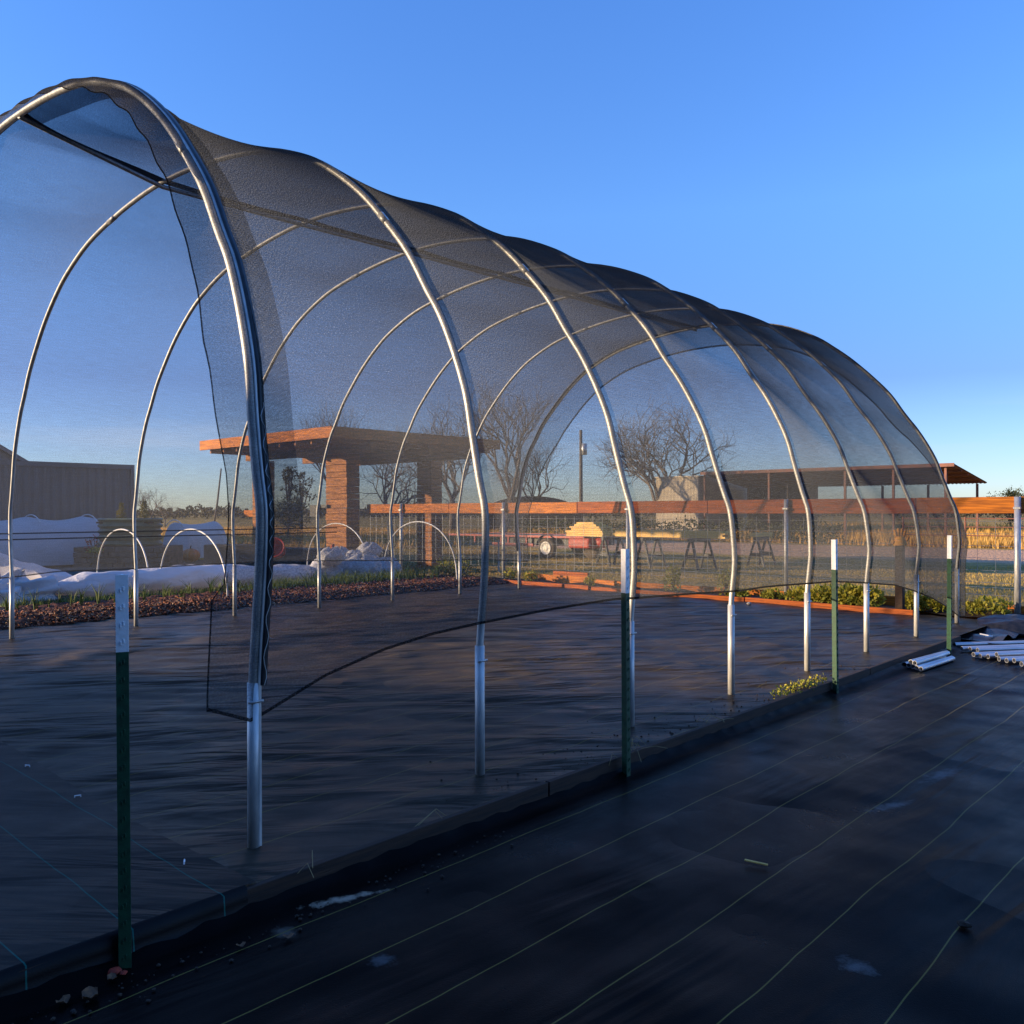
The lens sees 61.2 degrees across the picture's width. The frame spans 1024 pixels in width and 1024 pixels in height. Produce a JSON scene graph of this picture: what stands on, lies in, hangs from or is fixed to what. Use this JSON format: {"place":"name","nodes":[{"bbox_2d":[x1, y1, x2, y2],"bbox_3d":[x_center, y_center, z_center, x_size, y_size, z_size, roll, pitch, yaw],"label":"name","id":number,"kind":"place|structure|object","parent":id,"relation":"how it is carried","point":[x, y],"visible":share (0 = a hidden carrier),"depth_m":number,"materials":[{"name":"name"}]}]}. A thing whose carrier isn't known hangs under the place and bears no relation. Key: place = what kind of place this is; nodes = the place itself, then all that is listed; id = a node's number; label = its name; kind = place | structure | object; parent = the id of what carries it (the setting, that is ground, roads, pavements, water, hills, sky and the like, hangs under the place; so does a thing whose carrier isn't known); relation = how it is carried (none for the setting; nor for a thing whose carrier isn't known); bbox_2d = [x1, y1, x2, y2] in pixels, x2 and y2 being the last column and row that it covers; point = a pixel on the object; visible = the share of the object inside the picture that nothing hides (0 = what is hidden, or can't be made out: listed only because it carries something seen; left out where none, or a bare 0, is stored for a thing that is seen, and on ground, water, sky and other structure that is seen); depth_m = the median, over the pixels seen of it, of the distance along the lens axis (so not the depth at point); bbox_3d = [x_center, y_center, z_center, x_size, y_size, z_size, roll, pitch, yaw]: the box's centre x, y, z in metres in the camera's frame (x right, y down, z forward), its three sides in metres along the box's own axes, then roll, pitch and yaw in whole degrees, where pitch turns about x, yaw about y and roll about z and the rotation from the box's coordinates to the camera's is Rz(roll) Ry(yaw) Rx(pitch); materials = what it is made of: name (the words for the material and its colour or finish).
{"place":"outdoors","nodes":[
{"label":"outdoors","id":0,"kind":"place"},
{"bbox_2d":[0,741,254,969],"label":"front floor","id":1,"kind":"structure","parent":0,"point":[58,867],"depth_m":3.04,"materials":[{"name":"fabric"}]},
{"bbox_2d":[56,563,198,575],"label":"garden path","id":2,"kind":"structure","parent":0,"point":[77,568],"depth_m":18.76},
{"bbox_2d":[73,518,182,566],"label":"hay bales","id":3,"kind":"object","parent":2,"relation":"on","point":[117,552],"visible":0.77,"depth_m":19.51,"materials":[{"name":"metal"}]},
{"bbox_2d":[83,534,104,553],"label":"red leaved shrub","id":4,"kind":"object","parent":3,"relation":"in","point":[89,541],"visible":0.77,"depth_m":19.17,"materials":[{"name":"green plant"}]},
{"bbox_2d":[86,546,104,554],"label":"plant","id":5,"kind":"object","parent":3,"relation":"in","point":[96,550],"visible":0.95,"depth_m":18.93,"materials":[{"name":"green plant"}]},
{"bbox_2d":[116,502,126,517],"bbox_3d":[-8.975,0.016,19.902,0.262,0.510,0.293,0,0,-34],"label":"dwarf conifer","id":6,"kind":"object","parent":3,"relation":"on","point":[122,513],"visible":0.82,"depth_m":19.88,"materials":[{"name":"green"}]},
{"bbox_2d":[136,499,150,517],"bbox_3d":[-8.443,-0.010,19.897,0.318,0.560,0.312,0,0,43],"label":"dwarf conifer","id":7,"kind":"object","parent":3,"relation":"on","point":[143,511],"visible":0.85,"depth_m":19.88,"materials":[{"name":"green"}]},
{"bbox_2d":[183,547,199,561],"bbox_3d":[-7.912,1.030,21.300,0.464,0.415,0.442,0,0,43],"label":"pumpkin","id":8,"kind":"object","parent":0,"point":[190,555],"visible":0.89,"depth_m":21.15,"materials":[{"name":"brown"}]},
{"bbox_2d":[39,559,394,604],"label":"garden soil","id":9,"kind":"structure","parent":0,"point":[110,598],"depth_m":14.07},
{"bbox_2d":[0,568,60,606],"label":"row cover","id":10,"kind":"object","parent":9,"relation":"on","point":[47,587],"visible":0.69,"depth_m":11.92,"materials":[{"name":"white"}]},
{"bbox_2d":[0,553,71,581],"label":"row cover","id":11,"kind":"object","parent":9,"relation":"on","point":[17,564],"visible":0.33,"depth_m":12.94,"materials":[{"name":"white"}]},
{"bbox_2d":[0,514,99,565],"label":"tunnel","id":12,"kind":"structure","parent":9,"relation":"on","point":[38,551],"depth_m":20.20,"materials":[{"name":"white"}]},
{"bbox_2d":[97,529,149,591],"bbox_3d":[-6.613,0.782,14.664,2.085,1.002,0.025,0,0,43],"label":"bed hoop","id":13,"kind":"object","parent":9,"relation":"on","point":[137,540],"visible":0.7,"depth_m":14.61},
{"bbox_2d":[55,564,316,596],"bbox_3d":[-4.533,1.052,14.579,0.754,0.452,6.241,0,0,40],"label":"row cover","id":14,"kind":"object","parent":9,"relation":"on","point":[173,577],"visible":0.53,"depth_m":13.29,"materials":[{"name":"white"}]},
{"bbox_2d":[159,528,227,595],"bbox_3d":[-4.678,0.762,12.633,2.085,1.042,0.025,0,0,43],"label":"bed hoop","id":15,"kind":"object","parent":9,"relation":"on","point":[216,547],"visible":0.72,"depth_m":12.25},
{"bbox_2d":[163,520,226,557],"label":"tunnel","id":16,"kind":"structure","parent":9,"relation":"on","point":[198,543],"depth_m":23.58,"materials":[{"name":"white"}]},
{"bbox_2d":[0,563,426,608],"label":"cover crop","id":17,"kind":"object","parent":9,"relation":"on","point":[295,583],"visible":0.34,"depth_m":13.34,"materials":[{"name":"green plant"}]},
{"bbox_2d":[204,544,254,565],"bbox_3d":[-6.252,1.011,19.723,1.300,0.550,0.700,0,0,3],"label":"raised bed","id":18,"kind":"object","parent":9,"relation":"on","point":[244,554],"visible":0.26,"depth_m":19.38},
{"bbox_2d":[274,537,285,558],"bbox_3d":[-4.647,0.737,17.066,0.410,0.410,0.285,0,-20,3],"label":"red tub","id":19,"kind":"object","parent":9,"relation":"on","point":[279,542],"visible":0.61,"depth_m":17.14,"materials":[{"name":"red plastic"}]},
{"bbox_2d":[307,523,362,564],"bbox_3d":[-3.597,0.749,17.732,2.125,1.052,0.025,0,0,43],"label":"bed hoop","id":20,"kind":"object","parent":9,"relation":"on","point":[322,528],"visible":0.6,"depth_m":17.95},
{"bbox_2d":[200,426,498,565],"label":"timber pavilion","id":21,"kind":"structure","parent":9,"relation":"on","point":[307,454],"depth_m":19.34,"materials":[{"name":"brown wood"}]},
{"bbox_2d":[310,542,401,580],"bbox_3d":[-2.925,0.905,16.273,1.504,0.640,2.269,0,0,4],"label":"row cover heap","id":22,"kind":"object","parent":9,"relation":"on","point":[350,565],"visible":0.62,"depth_m":15.62,"materials":[{"name":"white"}]},
{"bbox_2d":[384,521,457,579],"bbox_3d":[-1.678,0.718,15.538,2.025,1.112,0.025,0,0,43],"label":"bed hoop","id":23,"kind":"object","parent":9,"relation":"on","point":[426,523],"visible":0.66,"depth_m":15.45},
{"bbox_2d":[437,555,469,574],"bbox_3d":[-1.110,1.019,16.376,0.734,0.433,0.619,0,0,43],"label":"bed plant","id":24,"kind":"object","parent":9,"relation":"on","point":[452,563],"visible":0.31,"depth_m":16.38,"materials":[{"name":"green plant"}]},
{"bbox_2d":[436,562,480,577],"bbox_3d":[-0.968,1.062,15.568,0.781,0.365,0.918,0,0,-16],"label":"bed plant","id":25,"kind":"object","parent":9,"relation":"on","point":[451,572],"visible":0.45,"depth_m":15.52,"materials":[{"name":"green plant"}]},
{"bbox_2d":[161,524,624,548],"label":"rough grass","id":26,"kind":"structure","parent":0,"point":[239,539],"depth_m":40.69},
{"bbox_2d":[0,583,984,885],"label":"tunnel floor","id":27,"kind":"structure","parent":0,"point":[350,753],"depth_m":5.88,"materials":[{"name":"fabric"}]},
{"bbox_2d":[0,575,502,628],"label":"bark chips","id":28,"kind":"object","parent":27,"relation":"on","point":[194,601],"visible":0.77,"depth_m":11.36,"materials":[{"name":"brown"}]},
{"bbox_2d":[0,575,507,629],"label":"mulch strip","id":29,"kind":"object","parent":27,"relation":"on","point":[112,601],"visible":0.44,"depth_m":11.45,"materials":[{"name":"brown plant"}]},
{"bbox_2d":[29,589,39,609],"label":"onion plant","id":30,"kind":"object","parent":29,"relation":"on","point":[35,607],"visible":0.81,"depth_m":10.40,"materials":[{"name":"green plant"}]},
{"bbox_2d":[91,584,106,603],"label":"onion plant","id":31,"kind":"object","parent":29,"relation":"on","point":[98,598],"visible":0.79,"depth_m":11.12,"materials":[{"name":"green plant"}]},
{"bbox_2d":[0,77,967,848],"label":"shade tunnel","id":32,"kind":"structure","parent":27,"relation":"on","point":[276,223],"depth_m":5.73,"materials":[{"name":"fabric"}]},
{"bbox_2d":[297,715,730,877],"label":"dry stems","id":33,"kind":"object","parent":27,"relation":"on","point":[445,815],"visible":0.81,"depth_m":4.39,"materials":[{"name":"beige plant"}]},
{"bbox_2d":[770,673,829,698],"bbox_3d":[2.051,1.238,6.154,0.162,0.112,0.858,0,0,43],"label":"weed clump","id":34,"kind":"object","parent":27,"relation":"on","point":[805,682],"visible":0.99,"depth_m":6.12,"materials":[{"name":"green plant"}]},
{"bbox_2d":[0,632,1023,1023],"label":"yard floor","id":35,"kind":"structure","parent":0,"point":[874,822],"depth_m":2.96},
{"bbox_2d":[56,994,70,1002],"bbox_3d":[-1.231,1.337,2.373,0.028,0.011,0.045,0,0,21],"label":"leaf scrap","id":36,"kind":"object","parent":35,"relation":"on","point":[65,998],"visible":1,"depth_m":2.38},
{"bbox_2d":[82,986,98,998],"bbox_3d":[-1.168,1.334,2.396,0.040,0.015,0.064,0,0,-30],"label":"leaf scrap","id":37,"kind":"object","parent":35,"relation":"on","point":[89,992],"visible":1,"depth_m":2.41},
{"bbox_2d":[107,967,121,974],"bbox_3d":[-1.157,1.339,2.524,0.039,0.018,0.038,0,0,-10],"label":"red scrap","id":38,"kind":"object","parent":35,"relation":"on","point":[116,970],"visible":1,"depth_m":2.52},
{"bbox_2d":[115,574,131,967],"bbox_3d":[-1.149,0.813,2.561,0.035,1.259,0.044,0,1,-22],"label":"fence post","id":39,"kind":"object","parent":35,"relation":"on","point":[123,767],"visible":0.99,"depth_m":2.54,"materials":[{"name":"metal"}]},
{"bbox_2d":[12,665,854,1023],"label":"soil crumbs","id":40,"kind":"object","parent":35,"relation":"on","point":[72,1011],"visible":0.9,"depth_m":3.10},
{"bbox_2d":[621,549,630,776],"bbox_3d":[0.578,0.813,4.414,0.045,1.248,0.036,-1,-1,41],"label":"fence post","id":41,"kind":"object","parent":35,"relation":"on","point":[625,636],"visible":0.97,"depth_m":4.41,"materials":[{"name":"metal"}]},
{"bbox_2d":[910,656,945,668],"bbox_3d":[3.665,1.312,7.608,0.740,0.038,0.039,0,0,-44],"label":"short pipe","id":42,"kind":"object","parent":35,"relation":"on","point":[912,666],"visible":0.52,"depth_m":7.49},
{"bbox_2d":[909,650,946,663],"bbox_3d":[3.674,1.276,7.619,0.740,0.038,0.038,0,0,-42],"label":"short pipe","id":43,"kind":"object","parent":42,"relation":"on","point":[911,661],"visible":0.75,"depth_m":7.50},
{"bbox_2d":[912,651,949,664],"bbox_3d":[3.675,1.276,7.574,0.740,0.038,0.039,0,0,-43],"label":"short pipe","id":44,"kind":"object","parent":42,"relation":"on","point":[930,658],"visible":1,"depth_m":7.53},
{"bbox_2d":[914,656,951,669],"bbox_3d":[3.684,1.312,7.540,0.740,0.038,0.038,0,0,-42],"label":"short pipe","id":45,"kind":"object","parent":35,"relation":"on","point":[916,667],"visible":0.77,"depth_m":7.41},
{"bbox_2d":[918,656,954,670],"bbox_3d":[3.684,1.312,7.494,0.740,0.038,0.039,0,0,-44],"label":"short pipe","id":46,"kind":"object","parent":35,"relation":"on","point":[935,664],"visible":1,"depth_m":7.45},
{"bbox_2d":[957,920,971,927],"bbox_3d":[1.463,1.334,2.804,0.040,0.022,0.039,0,0,-1],"label":"soil clod","id":47,"kind":"object","parent":35,"relation":"on","point":[963,924],"visible":1,"depth_m":2.79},
{"bbox_2d":[954,640,1023,645],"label":"steel pipe","id":48,"kind":"object","parent":35,"relation":"on","point":[987,643],"visible":1,"depth_m":8.58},
{"bbox_2d":[959,628,1019,643],"bbox_3d":[5.002,1.288,9.092,0.460,0.080,1.150,0,0,43],"label":"loose fabric","id":49,"kind":"object","parent":35,"relation":"on","point":[998,634],"visible":0.81,"depth_m":9.07,"materials":[{"name":"fabric"}]},
{"bbox_2d":[960,644,1023,650],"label":"steel pipe","id":50,"kind":"object","parent":35,"relation":"on","point":[963,648],"visible":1,"depth_m":8.30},
{"bbox_2d":[987,654,997,658],"bbox_3d":[5.589,1.306,8.057,2.600,0.042,0.042,0,0,-10],"label":"steel pipe","id":51,"kind":"object","parent":35,"relation":"on","point":[991,656],"visible":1,"depth_m":7.83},
{"bbox_2d":[995,651,1023,656],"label":"steel pipe","id":52,"kind":"object","parent":51,"relation":"on","point":[1012,653],"visible":1,"depth_m":7.78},
{"bbox_2d":[968,645,1023,650],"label":"steel pipe","id":53,"kind":"object","parent":35,"relation":"on","point":[972,648],"visible":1,"depth_m":8.29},
{"bbox_2d":[972,650,1023,656],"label":"steel pipe","id":54,"kind":"object","parent":35,"relation":"on","point":[975,654],"visible":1,"depth_m":7.96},
{"bbox_2d":[976,646,1023,651],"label":"steel pipe","id":55,"kind":"object","parent":35,"relation":"on","point":[987,649],"visible":0.92,"depth_m":8.22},
{"bbox_2d":[977,614,1023,636],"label":"rolled fabric","id":56,"kind":"object","parent":35,"relation":"on","point":[1013,622],"visible":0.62,"depth_m":9.48,"materials":[{"name":"fabric"}]},
{"bbox_2d":[997,656,1023,660],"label":"steel pipe","id":57,"kind":"object","parent":35,"relation":"on","point":[1001,658],"visible":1,"depth_m":7.71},
{"bbox_2d":[0,0,1023,511],"label":"sky","id":58,"kind":"structure","parent":0,"point":[847,174],"materials":[{"name":"blue"}]},
{"bbox_2d":[138,512,1023,640],"bbox_3d":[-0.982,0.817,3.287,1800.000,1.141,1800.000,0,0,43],"label":"ground","id":59,"kind":"structure","parent":0,"point":[985,555],"depth_m":25.95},
{"bbox_2d":[0,445,27,460],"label":"gabled house","id":60,"kind":"structure","parent":59,"relation":"on","point":[5,454],"depth_m":37.76,"materials":[{"name":"grey"}]},
{"bbox_2d":[0,460,134,520],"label":"shipping container","id":61,"kind":"object","parent":59,"relation":"on","point":[53,489],"visible":0.63,"depth_m":23.41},
{"bbox_2d":[137,486,166,517],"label":"bare tree","id":62,"kind":"object","parent":59,"relation":"on","point":[145,497],"visible":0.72,"depth_m":69.86,"materials":[{"name":"grey plant"}]},
{"bbox_2d":[153,500,180,527],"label":"bare tree","id":63,"kind":"object","parent":59,"relation":"on","point":[163,509],"visible":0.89,"depth_m":74.96,"materials":[{"name":"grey plant"}]},
{"bbox_2d":[213,468,221,520],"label":"leaning pole","id":64,"kind":"object","parent":59,"relation":"on","point":[215,513],"visible":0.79,"depth_m":59.93,"materials":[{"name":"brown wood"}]},
{"bbox_2d":[280,463,297,527],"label":"evergreen tree","id":65,"kind":"object","parent":59,"relation":"on","point":[290,475],"visible":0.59,"depth_m":59.79,"materials":[{"name":"green plant"}]},
{"bbox_2d":[275,495,311,536],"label":"evergreen tree","id":66,"kind":"object","parent":59,"relation":"on","point":[289,511],"visible":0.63,"depth_m":45.79,"materials":[{"name":"green plant"}]},
{"bbox_2d":[288,471,315,526],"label":"evergreen tree","id":67,"kind":"object","parent":59,"relation":"on","point":[300,484],"visible":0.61,"depth_m":59.94,"materials":[{"name":"green plant"}]},
{"bbox_2d":[289,401,368,513],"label":"bare tree","id":68,"kind":"object","parent":59,"relation":"on","point":[308,423],"visible":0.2,"depth_m":59.28,"materials":[{"name":"brown plant"}]},
{"bbox_2d":[273,547,390,564],"bbox_3d":[-4.459,1.122,20.991,3.400,0.460,0.600,0,0,28],"label":"raised bed","id":69,"kind":"object","parent":59,"relation":"on","point":[292,551],"visible":0.06,"depth_m":21.04,"materials":[{"name":"black"}]},
{"bbox_2d":[359,418,458,540],"bbox_3d":[-5.018,-1.305,40.276,5.142,5.931,6.330,0,0,-20],"label":"bare tree","id":70,"kind":"object","parent":59,"relation":"on","point":[390,489],"visible":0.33,"depth_m":39.97,"materials":[{"name":"brown plant"}]},
{"bbox_2d":[397,390,488,529],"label":"bare tree","id":71,"kind":"object","parent":59,"relation":"on","point":[449,492],"visible":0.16,"depth_m":55.99,"materials":[{"name":"brown plant"}]},
{"bbox_2d":[19,636,960,971],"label":"timber kerb","id":72,"kind":"structure","parent":59,"relation":"on","point":[337,862],"depth_m":3.90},
{"bbox_2d":[0,885,247,996],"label":"fabric fold","id":73,"kind":"object","parent":72,"relation":"on","point":[168,925],"visible":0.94,"depth_m":2.57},
{"bbox_2d":[448,380,559,532],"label":"bare tree","id":74,"kind":"object","parent":59,"relation":"on","point":[502,444],"visible":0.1,"depth_m":45.53,"materials":[{"name":"brown plant"}]},
{"bbox_2d":[483,436,571,496],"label":"bare tree","id":75,"kind":"object","parent":59,"relation":"on","point":[532,470],"visible":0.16,"depth_m":61.39,"materials":[{"name":"brown plant"}]},
{"bbox_2d":[450,532,613,558],"bbox_3d":[0.727,1.012,26.659,6.280,0.719,1.805,0,0,43],"label":"flatbed trailer","id":76,"kind":"object","parent":59,"relation":"on","point":[541,541],"visible":0.39,"depth_m":25.35,"materials":[{"name":"red paint"}]},
{"bbox_2d":[489,496,580,529],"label":"round roofed shed","id":77,"kind":"structure","parent":59,"relation":"on","point":[530,514],"depth_m":57.15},
{"bbox_2d":[136,503,1023,518],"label":"woodland","id":78,"kind":"object","parent":59,"relation":"on","point":[207,512],"visible":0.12,"depth_m":152.58,"materials":[{"name":"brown plant"}]},
{"bbox_2d":[579,430,586,519],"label":"utility pole","id":79,"kind":"object","parent":59,"relation":"on","point":[581,472],"visible":0.2,"depth_m":69.88,"materials":[{"name":"brown wood"}]},
{"bbox_2d":[595,536,624,566],"bbox_3d":[2.545,0.992,21.990,0.493,0.746,0.840,0,0,43],"label":"sawhorse","id":80,"kind":"object","parent":59,"relation":"on","point":[608,550],"visible":0.35,"depth_m":21.82,"materials":[{"name":"black"}]},
{"bbox_2d":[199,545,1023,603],"bbox_3d":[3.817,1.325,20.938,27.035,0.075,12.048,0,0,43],"label":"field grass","id":81,"kind":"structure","parent":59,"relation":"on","point":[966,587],"depth_m":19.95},
{"bbox_2d":[592,400,734,500],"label":"bare tree","id":82,"kind":"object","parent":59,"relation":"on","point":[648,454],"visible":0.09,"depth_m":49.81,"materials":[{"name":"brown plant"}]},
{"bbox_2d":[509,514,832,540],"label":"hedge","id":83,"kind":"object","parent":59,"relation":"on","point":[558,526],"visible":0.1,"depth_m":44.98,"materials":[{"name":"green plant"}]},
{"bbox_2d":[367,497,1023,613],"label":"rail fence","id":84,"kind":"object","parent":59,"relation":"on","point":[1015,505],"visible":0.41,"depth_m":11.67,"materials":[{"name":"wood"}]},
{"bbox_2d":[681,538,716,569],"bbox_3d":[4.439,0.990,20.502,0.840,0.746,0.493,0,0,-44],"label":"sawhorse","id":85,"kind":"object","parent":59,"relation":"on","point":[696,555],"visible":0.18,"depth_m":20.35,"materials":[{"name":"black"}]},
{"bbox_2d":[492,571,1023,618],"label":"planting bed","id":86,"kind":"object","parent":59,"relation":"on","point":[888,606],"visible":0.27,"depth_m":11.68,"materials":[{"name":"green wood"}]},
{"bbox_2d":[503,567,515,579],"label":"bed plant","id":87,"kind":"object","parent":86,"relation":"on","point":[509,572],"visible":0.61,"depth_m":15.51,"materials":[{"name":"green plant"}]},
{"bbox_2d":[724,587,751,596],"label":"bed plant","id":88,"kind":"object","parent":86,"relation":"on","point":[741,594],"visible":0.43,"depth_m":12.36,"materials":[{"name":"green plant"}]},
{"bbox_2d":[760,587,785,598],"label":"bed plant","id":89,"kind":"object","parent":86,"relation":"on","point":[768,593],"visible":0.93,"depth_m":12.04,"materials":[{"name":"green plant"}]},
{"bbox_2d":[784,586,814,600],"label":"bed plant","id":90,"kind":"object","parent":86,"relation":"on","point":[795,594],"visible":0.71,"depth_m":11.78,"materials":[{"name":"green plant"}]},
{"bbox_2d":[810,583,838,602],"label":"bed plant","id":91,"kind":"object","parent":86,"relation":"on","point":[822,597],"visible":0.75,"depth_m":11.55,"materials":[{"name":"green plant"}]},
{"bbox_2d":[828,583,863,604],"bbox_3d":[4.419,1.083,11.337,0.521,0.372,0.443,0,0,11],"label":"bed plant","id":92,"kind":"object","parent":86,"relation":"on","point":[847,595],"visible":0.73,"depth_m":11.28,"materials":[{"name":"green plant"}]},
{"bbox_2d":[851,584,886,606],"bbox_3d":[4.601,1.084,11.216,0.496,0.338,0.362,0,0,43],"label":"bed plant","id":93,"kind":"object","parent":86,"relation":"on","point":[876,594],"visible":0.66,"depth_m":11.12,"materials":[{"name":"green plant"}]},
{"bbox_2d":[895,555,904,608],"bbox_3d":[4.751,0.839,10.600,0.090,0.860,0.090,0,0,43],"label":"timber stake","id":94,"kind":"object","parent":86,"relation":"on","point":[899,597],"visible":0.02,"depth_m":10.57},
{"bbox_2d":[905,590,933,613],"bbox_3d":[5.040,1.101,10.811,0.342,0.355,0.458,0,0,-32],"label":"bed plant","id":95,"kind":"object","parent":86,"relation":"on","point":[909,599],"visible":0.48,"depth_m":10.76,"materials":[{"name":"green plant"}]},
{"bbox_2d":[913,594,946,612],"bbox_3d":[5.195,1.104,10.641,0.505,0.294,0.363,0,0,43],"label":"bed plant","id":96,"kind":"object","parent":86,"relation":"on","point":[933,604],"visible":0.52,"depth_m":10.59,"materials":[{"name":"green plant"}]},
{"bbox_2d":[966,601,985,614],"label":"bed plant","id":97,"kind":"object","parent":86,"relation":"on","point":[971,608],"visible":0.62,"depth_m":10.30,"materials":[{"name":"green plant"}]},
{"bbox_2d":[970,594,1014,614],"bbox_3d":[5.658,1.108,10.217,0.496,0.286,0.387,0,0,43],"label":"bed plant","id":98,"kind":"object","parent":86,"relation":"on","point":[997,607],"visible":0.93,"depth_m":10.16,"materials":[{"name":"green plant"}]},
{"bbox_2d":[498,542,1022,588],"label":"wire fence","id":99,"kind":"object","parent":59,"relation":"on","point":[725,573],"visible":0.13,"depth_m":18.03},
{"bbox_2d":[656,463,986,531],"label":"pole barn","id":100,"kind":"structure","parent":59,"relation":"on","point":[953,473],"depth_m":42.99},
{"bbox_2d":[831,540,838,692],"bbox_3d":[2.378,0.816,6.372,0.044,1.226,0.036,0,0,43],"label":"fence post","id":101,"kind":"object","parent":59,"relation":"on","point":[834,581],"visible":0.98,"depth_m":6.37,"materials":[{"name":"metal"}]},
{"bbox_2d":[947,535,951,654],"bbox_3d":[4.085,0.820,8.082,0.044,1.204,0.035,0,1,37],"label":"fence post","id":102,"kind":"object","parent":59,"relation":"on","point":[949,593],"visible":0.98,"depth_m":8.08,"materials":[{"name":"metal"}]},
{"bbox_2d":[961,517,1023,536],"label":"corral fence","id":103,"kind":"object","parent":59,"relation":"on","point":[965,526],"visible":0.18,"depth_m":35.04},
{"bbox_2d":[986,485,1023,528],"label":"evergreen tree","id":104,"kind":"object","parent":59,"relation":"on","point":[1013,493],"visible":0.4,"depth_m":49.95,"materials":[{"name":"green plant"}]},
{"bbox_2d":[461,522,1023,548],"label":"dry field grass","id":105,"kind":"structure","parent":0,"point":[986,541],"depth_m":37.58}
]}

